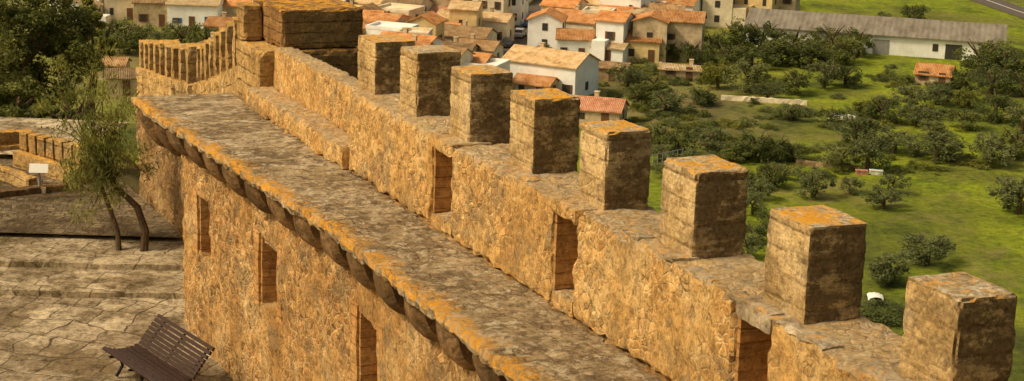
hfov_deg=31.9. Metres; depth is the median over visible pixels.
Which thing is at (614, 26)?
village house
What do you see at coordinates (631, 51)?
window
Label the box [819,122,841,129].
shrub
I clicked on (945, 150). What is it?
olive tree
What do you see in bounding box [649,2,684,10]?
village house
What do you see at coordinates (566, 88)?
window
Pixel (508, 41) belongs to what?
parked car
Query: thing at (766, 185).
olive tree
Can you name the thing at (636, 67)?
shrub
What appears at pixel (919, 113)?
olive tree
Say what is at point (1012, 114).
olive tree
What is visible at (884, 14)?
olive tree
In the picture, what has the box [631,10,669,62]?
village house
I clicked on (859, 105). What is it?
olive tree
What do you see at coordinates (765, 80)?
shrub
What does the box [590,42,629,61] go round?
village house
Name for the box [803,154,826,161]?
shrub
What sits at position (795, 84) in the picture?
olive tree
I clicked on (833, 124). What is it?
shrub
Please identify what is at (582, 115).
window
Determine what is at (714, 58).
olive tree
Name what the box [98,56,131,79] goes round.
village house
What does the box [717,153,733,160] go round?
shrub
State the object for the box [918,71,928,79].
window
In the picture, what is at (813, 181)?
olive tree
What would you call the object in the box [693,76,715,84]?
shrub
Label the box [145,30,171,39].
village tree
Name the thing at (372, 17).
village house
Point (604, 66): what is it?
garden shed
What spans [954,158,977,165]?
shrub
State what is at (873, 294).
tarpaulin
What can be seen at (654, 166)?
shrub
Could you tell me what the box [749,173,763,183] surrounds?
shrub
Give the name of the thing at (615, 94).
shrub
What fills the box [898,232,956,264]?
olive tree
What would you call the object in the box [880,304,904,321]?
shrub
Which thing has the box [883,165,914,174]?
shrub
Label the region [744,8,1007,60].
warehouse
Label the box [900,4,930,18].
olive tree
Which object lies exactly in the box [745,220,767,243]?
olive tree
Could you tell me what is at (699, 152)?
shrub
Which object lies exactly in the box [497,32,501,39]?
window
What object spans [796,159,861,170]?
garden wall
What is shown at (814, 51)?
olive tree
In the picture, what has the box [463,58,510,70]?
village house
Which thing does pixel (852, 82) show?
olive tree
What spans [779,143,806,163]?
olive tree
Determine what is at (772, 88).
olive tree
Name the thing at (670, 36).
window
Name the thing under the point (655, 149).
olive tree
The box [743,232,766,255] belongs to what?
olive tree
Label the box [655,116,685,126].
shrub
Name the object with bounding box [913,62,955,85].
field shed
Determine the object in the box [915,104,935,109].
shrub
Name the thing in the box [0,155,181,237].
cobbled yard
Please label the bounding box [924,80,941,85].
shrub
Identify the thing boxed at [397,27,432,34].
village house
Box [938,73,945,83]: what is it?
door
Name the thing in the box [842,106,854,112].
shrub
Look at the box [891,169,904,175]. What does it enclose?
shrub
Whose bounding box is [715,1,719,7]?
window
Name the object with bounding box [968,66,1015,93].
olive tree
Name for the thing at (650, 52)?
door
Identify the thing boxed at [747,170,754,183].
olive tree
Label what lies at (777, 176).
olive tree
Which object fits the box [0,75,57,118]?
evergreen tree
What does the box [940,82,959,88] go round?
shrub
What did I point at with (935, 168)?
shrub
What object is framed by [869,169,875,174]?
beehive
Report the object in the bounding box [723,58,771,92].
olive tree
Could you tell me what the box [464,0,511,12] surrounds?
village house
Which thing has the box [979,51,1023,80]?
olive tree
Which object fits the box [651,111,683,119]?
shrub
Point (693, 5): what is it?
village house
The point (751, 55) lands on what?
olive tree
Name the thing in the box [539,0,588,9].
village house
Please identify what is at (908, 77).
shrub
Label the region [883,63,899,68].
shrub
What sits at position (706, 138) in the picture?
olive tree
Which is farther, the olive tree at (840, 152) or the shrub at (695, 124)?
the shrub at (695, 124)
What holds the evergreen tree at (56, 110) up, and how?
on the terrain at (970, 216)
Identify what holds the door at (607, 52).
in the village house at (616, 52)
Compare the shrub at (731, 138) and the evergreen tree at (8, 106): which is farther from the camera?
the shrub at (731, 138)
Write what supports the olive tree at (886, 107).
on the terrain at (970, 216)
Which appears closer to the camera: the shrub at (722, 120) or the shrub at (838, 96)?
the shrub at (722, 120)
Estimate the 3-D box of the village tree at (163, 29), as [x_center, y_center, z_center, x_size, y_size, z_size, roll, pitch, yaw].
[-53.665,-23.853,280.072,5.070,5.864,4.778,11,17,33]
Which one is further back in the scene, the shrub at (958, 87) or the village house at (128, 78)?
the shrub at (958, 87)
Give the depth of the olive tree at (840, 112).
240.06 m
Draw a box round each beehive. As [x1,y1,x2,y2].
[855,169,861,174]
[861,169,868,174]
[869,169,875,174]
[876,169,883,174]
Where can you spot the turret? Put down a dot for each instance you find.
(327, 31)
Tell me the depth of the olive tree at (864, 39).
290.54 m
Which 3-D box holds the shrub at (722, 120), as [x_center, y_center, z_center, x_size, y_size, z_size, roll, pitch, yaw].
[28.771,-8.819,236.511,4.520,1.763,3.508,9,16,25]
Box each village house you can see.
[56,0,110,23]
[97,0,104,13]
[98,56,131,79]
[104,0,133,19]
[105,67,136,95]
[132,0,166,26]
[165,0,225,28]
[197,32,213,42]
[203,12,232,37]
[222,0,251,16]
[354,0,381,5]
[360,3,387,12]
[362,10,385,19]
[362,20,369,34]
[364,12,411,22]
[365,21,418,34]
[378,2,424,19]
[380,27,445,44]
[381,0,433,10]
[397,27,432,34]
[405,10,453,41]
[411,35,435,45]
[428,2,447,12]
[433,0,450,6]
[437,7,516,41]
[443,36,479,51]
[444,20,498,40]
[445,22,462,24]
[447,0,484,26]
[447,46,475,65]
[452,33,505,57]
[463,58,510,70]
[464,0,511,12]
[471,52,497,63]
[501,42,601,95]
[512,0,528,24]
[513,73,559,89]
[526,7,568,48]
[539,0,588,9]
[555,28,594,52]
[556,5,596,38]
[574,90,629,125]
[582,6,616,13]
[587,0,599,5]
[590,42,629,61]
[591,10,635,60]
[599,4,634,10]
[600,0,654,7]
[622,8,651,14]
[624,29,661,62]
[631,5,648,8]
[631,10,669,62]
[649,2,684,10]
[655,0,702,10]
[660,5,706,62]
[702,0,746,27]
[735,0,778,17]
[779,0,799,10]
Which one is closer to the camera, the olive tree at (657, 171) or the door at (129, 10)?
the olive tree at (657, 171)
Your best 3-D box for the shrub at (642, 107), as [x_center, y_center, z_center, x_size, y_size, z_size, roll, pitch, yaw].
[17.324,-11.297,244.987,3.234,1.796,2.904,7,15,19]
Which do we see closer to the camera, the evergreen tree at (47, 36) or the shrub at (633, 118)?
the evergreen tree at (47, 36)
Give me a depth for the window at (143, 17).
300.08 m
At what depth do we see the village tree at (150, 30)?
280.61 m
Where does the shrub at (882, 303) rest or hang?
on the terrain at (970, 216)
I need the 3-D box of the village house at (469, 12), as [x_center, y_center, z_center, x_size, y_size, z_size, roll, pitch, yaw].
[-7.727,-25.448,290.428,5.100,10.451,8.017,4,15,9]
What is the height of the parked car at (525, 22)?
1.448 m
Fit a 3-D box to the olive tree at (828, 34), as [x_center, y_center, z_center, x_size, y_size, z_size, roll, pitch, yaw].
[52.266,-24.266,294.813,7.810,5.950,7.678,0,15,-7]
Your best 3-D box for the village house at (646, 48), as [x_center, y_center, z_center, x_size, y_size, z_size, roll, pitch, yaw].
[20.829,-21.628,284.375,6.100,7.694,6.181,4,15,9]
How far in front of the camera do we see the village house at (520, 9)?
312.86 m
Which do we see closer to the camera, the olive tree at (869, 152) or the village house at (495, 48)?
the olive tree at (869, 152)
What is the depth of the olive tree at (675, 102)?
241.74 m
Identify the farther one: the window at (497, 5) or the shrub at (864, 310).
the window at (497, 5)
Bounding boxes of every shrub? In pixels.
[598,82,609,86]
[606,91,622,97]
[627,116,649,121]
[629,57,650,62]
[630,101,650,111]
[631,65,647,70]
[633,68,658,75]
[642,61,658,71]
[642,111,661,118]
[650,163,663,169]
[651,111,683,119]
[653,73,676,80]
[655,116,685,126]
[666,79,691,85]
[670,121,692,128]
[673,121,704,131]
[675,114,696,120]
[685,108,713,117]
[689,150,721,156]
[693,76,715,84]
[697,118,723,127]
[716,132,744,142]
[717,115,744,129]
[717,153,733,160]
[726,116,758,126]
[746,96,761,104]
[747,154,762,162]
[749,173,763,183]
[752,113,769,118]
[753,75,776,82]
[757,107,768,112]
[757,122,777,130]
[762,106,773,111]
[763,152,792,163]
[767,76,784,82]
[767,106,795,114]
[767,111,796,121]
[770,78,787,86]
[794,105,814,116]
[794,146,815,153]
[801,144,822,153]
[801,168,836,181]
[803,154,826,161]
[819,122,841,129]
[826,122,841,130]
[829,92,845,99]
[829,141,848,150]
[830,163,849,174]
[837,162,856,168]
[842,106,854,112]
[848,110,878,118]
[860,298,879,309]
[860,305,883,322]
[861,309,902,327]
[865,115,890,123]
[868,118,893,127]
[868,299,902,311]
[869,73,889,82]
[872,94,892,103]
[879,68,897,79]
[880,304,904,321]
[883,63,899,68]
[883,154,898,160]
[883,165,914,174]
[885,80,906,87]
[890,73,918,84]
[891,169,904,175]
[899,118,913,125]
[902,147,927,156]
[904,157,935,171]
[911,109,944,121]
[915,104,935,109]
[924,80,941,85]
[926,85,953,90]
[931,165,953,171]
[937,105,954,116]
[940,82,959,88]
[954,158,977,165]
[962,153,979,158]
[965,158,999,169]
[990,110,1010,122]
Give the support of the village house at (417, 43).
on the terrain at (970, 216)
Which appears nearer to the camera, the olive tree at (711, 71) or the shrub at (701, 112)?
the shrub at (701, 112)
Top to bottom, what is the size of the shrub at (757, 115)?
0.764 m
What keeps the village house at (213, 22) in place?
on the terrain at (970, 216)
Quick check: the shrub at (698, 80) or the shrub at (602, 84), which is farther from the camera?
the shrub at (698, 80)
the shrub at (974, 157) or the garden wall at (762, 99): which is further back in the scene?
the garden wall at (762, 99)
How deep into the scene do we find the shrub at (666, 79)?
267.76 m
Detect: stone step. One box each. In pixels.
[0,232,184,270]
[0,267,183,298]
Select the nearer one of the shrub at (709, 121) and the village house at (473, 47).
the shrub at (709, 121)
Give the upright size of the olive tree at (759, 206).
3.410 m
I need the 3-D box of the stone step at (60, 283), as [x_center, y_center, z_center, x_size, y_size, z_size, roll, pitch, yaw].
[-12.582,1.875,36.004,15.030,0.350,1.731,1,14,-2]
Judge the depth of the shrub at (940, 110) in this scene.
247.11 m
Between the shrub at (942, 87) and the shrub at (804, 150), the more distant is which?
the shrub at (942, 87)
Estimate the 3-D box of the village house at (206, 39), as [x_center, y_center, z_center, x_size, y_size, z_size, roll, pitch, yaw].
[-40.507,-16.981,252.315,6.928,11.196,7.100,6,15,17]
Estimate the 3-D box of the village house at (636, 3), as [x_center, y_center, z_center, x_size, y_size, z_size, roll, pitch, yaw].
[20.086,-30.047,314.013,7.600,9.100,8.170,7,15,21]
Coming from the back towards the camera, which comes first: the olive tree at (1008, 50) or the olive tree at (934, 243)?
the olive tree at (1008, 50)
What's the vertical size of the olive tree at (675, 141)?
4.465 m
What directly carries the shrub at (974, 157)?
on the terrain at (970, 216)
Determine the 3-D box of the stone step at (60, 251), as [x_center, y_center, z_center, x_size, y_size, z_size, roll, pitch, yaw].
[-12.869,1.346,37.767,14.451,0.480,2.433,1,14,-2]
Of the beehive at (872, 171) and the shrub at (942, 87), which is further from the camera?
the shrub at (942, 87)
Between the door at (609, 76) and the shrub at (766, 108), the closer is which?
the shrub at (766, 108)
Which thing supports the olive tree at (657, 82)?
on the terrain at (970, 216)
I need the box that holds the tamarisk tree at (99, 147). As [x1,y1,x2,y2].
[31,37,162,251]
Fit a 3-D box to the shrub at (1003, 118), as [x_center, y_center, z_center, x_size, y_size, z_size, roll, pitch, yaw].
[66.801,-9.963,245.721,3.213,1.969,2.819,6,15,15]
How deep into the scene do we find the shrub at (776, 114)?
242.11 m
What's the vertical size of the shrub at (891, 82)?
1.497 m
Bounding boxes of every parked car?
[502,37,514,47]
[514,28,526,37]
[523,17,527,26]
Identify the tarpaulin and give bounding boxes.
[865,292,883,300]
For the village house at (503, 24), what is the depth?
294.19 m
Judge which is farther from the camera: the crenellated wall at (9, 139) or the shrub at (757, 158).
the shrub at (757, 158)
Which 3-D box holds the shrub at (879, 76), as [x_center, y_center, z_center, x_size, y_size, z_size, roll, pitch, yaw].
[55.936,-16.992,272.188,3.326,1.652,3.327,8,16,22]
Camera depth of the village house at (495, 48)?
274.57 m
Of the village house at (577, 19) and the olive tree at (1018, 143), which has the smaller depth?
the olive tree at (1018, 143)
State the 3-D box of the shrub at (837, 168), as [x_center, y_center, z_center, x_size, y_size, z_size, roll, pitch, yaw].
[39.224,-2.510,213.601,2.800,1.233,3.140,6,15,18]
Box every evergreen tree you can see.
[0,0,97,106]
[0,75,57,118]
[42,95,104,119]
[71,0,120,111]
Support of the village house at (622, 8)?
on the terrain at (970, 216)
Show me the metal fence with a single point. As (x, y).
(657, 154)
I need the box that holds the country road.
[972,0,1023,18]
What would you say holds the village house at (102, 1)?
on the terrain at (970, 216)
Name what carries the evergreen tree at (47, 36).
on the terrain at (970, 216)
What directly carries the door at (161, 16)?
in the village house at (151, 11)
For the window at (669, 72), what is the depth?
267.94 m
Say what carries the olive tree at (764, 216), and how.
on the terrain at (970, 216)
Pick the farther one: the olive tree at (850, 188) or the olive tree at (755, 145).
the olive tree at (755, 145)
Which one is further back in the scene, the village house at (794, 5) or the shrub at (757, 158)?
the village house at (794, 5)
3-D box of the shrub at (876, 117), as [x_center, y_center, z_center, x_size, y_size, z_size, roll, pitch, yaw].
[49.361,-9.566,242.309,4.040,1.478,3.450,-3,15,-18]
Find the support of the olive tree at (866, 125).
on the terrain at (970, 216)
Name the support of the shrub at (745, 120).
on the terrain at (970, 216)
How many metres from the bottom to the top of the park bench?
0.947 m
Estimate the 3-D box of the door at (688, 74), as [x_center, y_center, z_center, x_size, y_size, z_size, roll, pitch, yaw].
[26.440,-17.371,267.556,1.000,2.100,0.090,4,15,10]
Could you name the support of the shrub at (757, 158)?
on the terrain at (970, 216)
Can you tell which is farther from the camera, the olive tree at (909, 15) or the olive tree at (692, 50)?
the olive tree at (909, 15)
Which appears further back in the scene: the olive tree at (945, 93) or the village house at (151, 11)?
the village house at (151, 11)
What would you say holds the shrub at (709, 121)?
on the terrain at (970, 216)
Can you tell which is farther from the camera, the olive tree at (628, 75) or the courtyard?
the olive tree at (628, 75)
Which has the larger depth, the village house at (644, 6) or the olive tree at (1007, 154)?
the village house at (644, 6)
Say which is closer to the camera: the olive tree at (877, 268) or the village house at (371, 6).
the olive tree at (877, 268)
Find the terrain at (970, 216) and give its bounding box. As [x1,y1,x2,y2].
[0,0,1023,380]
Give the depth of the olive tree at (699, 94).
249.44 m
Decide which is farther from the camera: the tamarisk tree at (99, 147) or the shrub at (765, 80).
the shrub at (765, 80)
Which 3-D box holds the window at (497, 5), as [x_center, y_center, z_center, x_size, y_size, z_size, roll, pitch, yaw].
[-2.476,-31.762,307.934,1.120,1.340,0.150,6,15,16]
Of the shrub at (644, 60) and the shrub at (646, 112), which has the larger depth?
the shrub at (644, 60)
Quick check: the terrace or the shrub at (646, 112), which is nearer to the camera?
the terrace
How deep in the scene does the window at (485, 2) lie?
308.55 m
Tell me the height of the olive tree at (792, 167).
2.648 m
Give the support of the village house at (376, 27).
on the terrain at (970, 216)
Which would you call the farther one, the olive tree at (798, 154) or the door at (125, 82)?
the door at (125, 82)
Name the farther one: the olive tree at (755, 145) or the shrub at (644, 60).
the shrub at (644, 60)
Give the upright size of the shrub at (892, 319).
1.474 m
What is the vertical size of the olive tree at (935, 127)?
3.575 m
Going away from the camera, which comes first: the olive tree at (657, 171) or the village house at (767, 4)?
the olive tree at (657, 171)
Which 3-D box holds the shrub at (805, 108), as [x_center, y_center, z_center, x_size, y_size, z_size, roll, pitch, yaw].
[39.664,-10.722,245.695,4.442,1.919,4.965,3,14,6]
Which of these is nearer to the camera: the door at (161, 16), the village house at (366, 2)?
the door at (161, 16)
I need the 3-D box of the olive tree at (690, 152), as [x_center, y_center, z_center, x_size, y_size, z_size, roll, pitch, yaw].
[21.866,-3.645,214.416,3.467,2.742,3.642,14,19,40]
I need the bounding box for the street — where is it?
[503,0,541,55]
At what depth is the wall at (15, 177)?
42.26 m
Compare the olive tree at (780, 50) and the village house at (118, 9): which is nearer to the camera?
the olive tree at (780, 50)
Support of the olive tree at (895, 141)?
on the terrain at (970, 216)
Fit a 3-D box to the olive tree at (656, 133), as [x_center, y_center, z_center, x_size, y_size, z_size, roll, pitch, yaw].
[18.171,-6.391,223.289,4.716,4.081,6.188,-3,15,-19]
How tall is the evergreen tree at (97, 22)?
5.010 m
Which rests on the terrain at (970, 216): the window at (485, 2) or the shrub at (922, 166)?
the shrub at (922, 166)
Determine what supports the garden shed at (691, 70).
on the terrain at (970, 216)
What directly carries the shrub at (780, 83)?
on the terrain at (970, 216)
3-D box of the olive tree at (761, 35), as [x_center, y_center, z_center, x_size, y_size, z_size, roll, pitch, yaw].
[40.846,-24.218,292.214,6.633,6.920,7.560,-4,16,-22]
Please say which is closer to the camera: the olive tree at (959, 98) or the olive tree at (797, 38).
the olive tree at (959, 98)
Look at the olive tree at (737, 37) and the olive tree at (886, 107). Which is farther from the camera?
the olive tree at (737, 37)
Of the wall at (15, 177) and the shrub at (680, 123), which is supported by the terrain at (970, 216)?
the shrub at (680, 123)
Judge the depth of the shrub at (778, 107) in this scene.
245.34 m
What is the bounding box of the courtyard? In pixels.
[0,295,233,380]
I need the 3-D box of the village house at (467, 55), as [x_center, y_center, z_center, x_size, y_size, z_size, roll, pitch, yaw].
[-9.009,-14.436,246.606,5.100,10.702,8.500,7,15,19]
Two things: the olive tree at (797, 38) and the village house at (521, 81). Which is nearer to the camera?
the village house at (521, 81)
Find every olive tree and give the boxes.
[605,63,651,87]
[622,83,654,107]
[637,73,667,90]
[644,122,677,149]
[648,88,685,114]
[650,143,676,161]
[652,161,663,174]
[659,127,697,155]
[661,42,684,60]
[679,38,709,61]
[679,85,716,107]
[680,148,705,156]
[689,125,731,152]
[699,58,737,88]
[700,43,748,65]
[703,31,726,52]
[716,16,757,52]
[721,142,751,161]
[723,44,780,67]
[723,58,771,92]
[728,130,777,160]
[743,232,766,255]
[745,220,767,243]
[746,20,785,51]
[746,190,768,214]
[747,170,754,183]
[747,179,777,199]
[751,82,786,97]
[753,161,790,188]
[756,209,769,230]
[757,134,794,163]
[760,36,807,66]
[772,162,803,179]
[776,102,807,120]
[779,27,821,50]
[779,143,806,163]
[781,68,810,95]
[787,39,838,69]
[794,166,837,198]
[805,60,842,88]
[810,23,850,51]
[811,32,862,65]
[813,106,848,123]
[819,141,866,167]
[827,65,864,87]
[831,111,878,143]
[835,176,865,193]
[843,27,875,57]
[846,136,894,170]
[852,97,884,115]
[857,184,909,208]
[861,95,901,123]
[865,248,913,286]
[868,123,918,153]
[877,11,891,16]
[877,172,911,192]
[889,84,929,107]
[895,103,935,126]
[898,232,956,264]
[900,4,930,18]
[900,5,915,16]
[904,131,969,162]
[916,118,951,140]
[925,84,954,104]
[942,108,985,131]
[949,67,975,89]
[949,86,982,110]
[952,39,1003,75]
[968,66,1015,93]
[968,130,1016,165]
[971,88,1019,124]
[977,38,1022,66]
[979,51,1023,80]
[985,174,1023,214]
[991,124,1023,158]
[997,70,1023,97]
[1004,103,1023,133]
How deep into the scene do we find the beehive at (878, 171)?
212.80 m
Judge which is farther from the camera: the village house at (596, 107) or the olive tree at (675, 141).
the village house at (596, 107)
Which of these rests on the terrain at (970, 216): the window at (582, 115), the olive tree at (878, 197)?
the olive tree at (878, 197)
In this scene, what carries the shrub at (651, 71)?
on the terrain at (970, 216)
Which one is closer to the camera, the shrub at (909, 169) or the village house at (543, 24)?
the shrub at (909, 169)
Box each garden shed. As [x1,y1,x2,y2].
[598,60,632,82]
[657,59,701,80]
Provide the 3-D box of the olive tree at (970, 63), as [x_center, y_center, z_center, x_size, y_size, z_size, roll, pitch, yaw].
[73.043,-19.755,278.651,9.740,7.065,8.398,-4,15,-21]
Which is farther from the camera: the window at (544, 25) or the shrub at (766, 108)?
the window at (544, 25)
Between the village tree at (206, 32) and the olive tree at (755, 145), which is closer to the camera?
the olive tree at (755, 145)
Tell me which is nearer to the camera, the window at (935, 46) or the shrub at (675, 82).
the shrub at (675, 82)
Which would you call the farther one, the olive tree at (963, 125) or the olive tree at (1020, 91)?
the olive tree at (1020, 91)
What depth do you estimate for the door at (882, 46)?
294.35 m
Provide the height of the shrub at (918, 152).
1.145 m
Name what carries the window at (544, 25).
in the village house at (543, 24)
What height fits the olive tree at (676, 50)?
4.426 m
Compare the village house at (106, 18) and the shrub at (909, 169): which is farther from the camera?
the village house at (106, 18)
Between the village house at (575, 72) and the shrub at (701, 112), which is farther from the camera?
the village house at (575, 72)
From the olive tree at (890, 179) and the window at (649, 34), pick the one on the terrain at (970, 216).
the olive tree at (890, 179)
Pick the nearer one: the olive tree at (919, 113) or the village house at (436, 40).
the olive tree at (919, 113)
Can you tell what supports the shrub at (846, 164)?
on the terrain at (970, 216)
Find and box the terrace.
[0,117,129,153]
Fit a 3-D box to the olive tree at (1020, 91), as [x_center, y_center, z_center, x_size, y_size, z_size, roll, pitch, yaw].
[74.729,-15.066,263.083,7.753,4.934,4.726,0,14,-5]
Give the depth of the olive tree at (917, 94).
250.30 m
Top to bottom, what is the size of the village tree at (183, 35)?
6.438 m
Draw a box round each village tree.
[101,15,136,43]
[108,24,152,53]
[124,22,157,47]
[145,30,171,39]
[159,18,181,37]
[165,21,203,42]
[190,27,218,42]
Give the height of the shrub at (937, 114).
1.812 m
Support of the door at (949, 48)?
in the warehouse
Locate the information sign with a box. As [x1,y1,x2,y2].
[29,163,48,192]
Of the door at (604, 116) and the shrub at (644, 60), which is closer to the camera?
the door at (604, 116)
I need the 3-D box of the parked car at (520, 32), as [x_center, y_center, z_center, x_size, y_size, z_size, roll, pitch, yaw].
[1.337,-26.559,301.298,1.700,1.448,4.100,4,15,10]
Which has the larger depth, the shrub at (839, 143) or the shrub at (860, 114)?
the shrub at (860, 114)
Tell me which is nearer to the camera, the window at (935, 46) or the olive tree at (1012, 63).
the olive tree at (1012, 63)
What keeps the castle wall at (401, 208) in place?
on the terrain at (970, 216)
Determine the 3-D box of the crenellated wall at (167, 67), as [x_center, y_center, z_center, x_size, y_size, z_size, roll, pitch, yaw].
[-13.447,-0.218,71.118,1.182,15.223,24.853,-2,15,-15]
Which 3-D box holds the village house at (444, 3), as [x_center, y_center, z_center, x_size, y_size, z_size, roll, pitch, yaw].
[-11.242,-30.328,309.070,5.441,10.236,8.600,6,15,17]
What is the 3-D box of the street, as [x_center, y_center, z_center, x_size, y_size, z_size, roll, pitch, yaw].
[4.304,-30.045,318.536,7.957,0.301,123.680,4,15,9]
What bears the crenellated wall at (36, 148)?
on the terrain at (970, 216)
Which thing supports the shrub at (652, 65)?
on the terrain at (970, 216)
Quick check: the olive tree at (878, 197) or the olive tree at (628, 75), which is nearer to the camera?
the olive tree at (878, 197)
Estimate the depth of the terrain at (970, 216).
215.59 m
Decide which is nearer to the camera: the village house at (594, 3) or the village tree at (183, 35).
the village tree at (183, 35)
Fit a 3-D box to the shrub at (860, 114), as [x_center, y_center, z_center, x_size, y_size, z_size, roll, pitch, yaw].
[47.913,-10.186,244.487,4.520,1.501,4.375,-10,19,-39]
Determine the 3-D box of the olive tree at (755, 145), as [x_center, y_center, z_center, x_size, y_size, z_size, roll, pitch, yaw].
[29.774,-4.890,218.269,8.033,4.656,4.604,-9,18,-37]
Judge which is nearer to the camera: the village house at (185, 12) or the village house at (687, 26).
the village house at (687, 26)
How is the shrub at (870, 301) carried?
on the terrain at (970, 216)
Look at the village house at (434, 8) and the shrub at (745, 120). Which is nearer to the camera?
the shrub at (745, 120)
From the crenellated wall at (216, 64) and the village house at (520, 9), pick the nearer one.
the crenellated wall at (216, 64)
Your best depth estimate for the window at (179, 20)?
299.50 m
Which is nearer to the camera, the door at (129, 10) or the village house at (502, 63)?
the village house at (502, 63)
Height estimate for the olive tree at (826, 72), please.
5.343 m
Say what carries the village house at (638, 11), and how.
on the terrain at (970, 216)
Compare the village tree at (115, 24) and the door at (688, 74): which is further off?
the village tree at (115, 24)
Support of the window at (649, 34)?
in the village house at (653, 24)
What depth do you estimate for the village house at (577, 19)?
294.55 m
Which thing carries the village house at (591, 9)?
on the terrain at (970, 216)
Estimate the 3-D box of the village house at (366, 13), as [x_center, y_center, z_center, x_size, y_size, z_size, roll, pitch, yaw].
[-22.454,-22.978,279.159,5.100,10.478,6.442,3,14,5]
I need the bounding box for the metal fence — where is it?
[652,149,682,164]
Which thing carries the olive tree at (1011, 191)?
on the terrain at (970, 216)
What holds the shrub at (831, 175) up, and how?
on the terrain at (970, 216)
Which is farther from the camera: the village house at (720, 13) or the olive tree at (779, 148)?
the village house at (720, 13)
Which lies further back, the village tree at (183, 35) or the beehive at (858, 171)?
the village tree at (183, 35)
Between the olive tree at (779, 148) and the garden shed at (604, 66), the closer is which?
the olive tree at (779, 148)
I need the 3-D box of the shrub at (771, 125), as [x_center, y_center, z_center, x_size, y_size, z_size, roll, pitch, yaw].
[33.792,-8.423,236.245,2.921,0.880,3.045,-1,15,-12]
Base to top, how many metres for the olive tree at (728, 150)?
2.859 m
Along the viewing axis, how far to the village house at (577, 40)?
281.25 m
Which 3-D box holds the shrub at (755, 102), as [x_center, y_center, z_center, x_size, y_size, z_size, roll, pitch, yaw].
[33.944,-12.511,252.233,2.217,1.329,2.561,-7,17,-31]
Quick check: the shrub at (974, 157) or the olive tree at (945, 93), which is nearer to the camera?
the shrub at (974, 157)
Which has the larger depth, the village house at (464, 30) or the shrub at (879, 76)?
the village house at (464, 30)
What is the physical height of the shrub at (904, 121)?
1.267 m
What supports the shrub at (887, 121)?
on the terrain at (970, 216)
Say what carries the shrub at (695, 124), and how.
on the terrain at (970, 216)
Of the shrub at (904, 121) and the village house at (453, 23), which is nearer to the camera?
the shrub at (904, 121)
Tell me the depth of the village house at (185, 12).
299.22 m
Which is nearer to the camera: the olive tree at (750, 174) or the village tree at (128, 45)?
the olive tree at (750, 174)
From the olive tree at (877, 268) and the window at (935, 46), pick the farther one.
the window at (935, 46)
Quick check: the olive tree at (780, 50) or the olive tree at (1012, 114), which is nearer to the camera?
the olive tree at (1012, 114)
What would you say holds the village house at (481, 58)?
on the terrain at (970, 216)
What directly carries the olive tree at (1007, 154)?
on the terrain at (970, 216)
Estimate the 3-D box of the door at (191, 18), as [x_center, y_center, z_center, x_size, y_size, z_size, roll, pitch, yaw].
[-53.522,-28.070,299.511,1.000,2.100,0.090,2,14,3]
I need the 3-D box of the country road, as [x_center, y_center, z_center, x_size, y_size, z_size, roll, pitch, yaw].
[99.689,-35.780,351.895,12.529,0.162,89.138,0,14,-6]
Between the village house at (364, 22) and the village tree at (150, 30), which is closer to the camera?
the village house at (364, 22)
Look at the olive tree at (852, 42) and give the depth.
284.18 m
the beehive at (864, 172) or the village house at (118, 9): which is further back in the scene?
the village house at (118, 9)
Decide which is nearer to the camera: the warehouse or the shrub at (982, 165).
the shrub at (982, 165)
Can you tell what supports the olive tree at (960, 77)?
on the terrain at (970, 216)
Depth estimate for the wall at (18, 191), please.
41.55 m
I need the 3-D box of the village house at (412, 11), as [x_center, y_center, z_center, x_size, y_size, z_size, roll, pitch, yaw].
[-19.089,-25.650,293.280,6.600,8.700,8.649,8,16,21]
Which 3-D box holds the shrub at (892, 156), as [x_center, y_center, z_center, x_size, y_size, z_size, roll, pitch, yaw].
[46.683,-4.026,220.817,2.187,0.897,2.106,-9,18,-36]
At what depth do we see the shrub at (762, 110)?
246.92 m
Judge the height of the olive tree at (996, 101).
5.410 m
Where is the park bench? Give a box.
[102,314,214,380]
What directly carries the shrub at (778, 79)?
on the terrain at (970, 216)
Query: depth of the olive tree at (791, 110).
240.89 m
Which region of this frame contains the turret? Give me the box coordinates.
[236,0,362,101]
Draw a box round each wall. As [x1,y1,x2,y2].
[0,128,29,156]
[0,164,36,186]
[0,182,82,197]
[12,130,92,183]
[131,34,1017,380]
[135,39,203,155]
[193,16,237,96]
[721,95,806,104]
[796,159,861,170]
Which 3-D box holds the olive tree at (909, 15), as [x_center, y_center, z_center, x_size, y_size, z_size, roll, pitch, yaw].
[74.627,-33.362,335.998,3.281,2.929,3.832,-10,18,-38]
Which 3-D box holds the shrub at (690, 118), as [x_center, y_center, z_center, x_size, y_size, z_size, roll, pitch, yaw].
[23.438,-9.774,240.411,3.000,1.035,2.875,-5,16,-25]
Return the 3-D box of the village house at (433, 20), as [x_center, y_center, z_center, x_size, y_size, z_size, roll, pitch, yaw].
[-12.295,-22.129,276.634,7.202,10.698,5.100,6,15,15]
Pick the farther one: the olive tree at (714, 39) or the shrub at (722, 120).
the olive tree at (714, 39)
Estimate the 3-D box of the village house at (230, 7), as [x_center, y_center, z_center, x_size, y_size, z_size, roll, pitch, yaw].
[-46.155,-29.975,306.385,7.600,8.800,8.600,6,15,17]
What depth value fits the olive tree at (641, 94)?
247.01 m
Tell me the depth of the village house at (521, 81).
250.58 m
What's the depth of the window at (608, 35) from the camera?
281.28 m
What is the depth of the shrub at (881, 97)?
255.62 m
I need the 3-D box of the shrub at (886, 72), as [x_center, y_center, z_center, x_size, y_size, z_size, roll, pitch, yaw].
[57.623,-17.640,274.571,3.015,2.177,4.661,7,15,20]
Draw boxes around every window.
[138,14,147,21]
[172,18,181,23]
[478,0,486,8]
[494,2,500,9]
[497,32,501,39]
[542,23,547,30]
[562,84,571,93]
[579,112,584,118]
[605,31,614,39]
[628,49,633,55]
[647,32,652,37]
[665,68,675,74]
[668,34,674,39]
[714,15,718,21]
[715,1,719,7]
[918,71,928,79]
[932,44,937,51]
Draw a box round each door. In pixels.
[123,80,129,95]
[127,8,132,19]
[159,14,164,26]
[189,16,194,26]
[601,113,608,120]
[605,50,610,60]
[608,69,614,81]
[648,50,654,62]
[685,67,692,80]
[872,39,889,54]
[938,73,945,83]
[944,44,961,59]

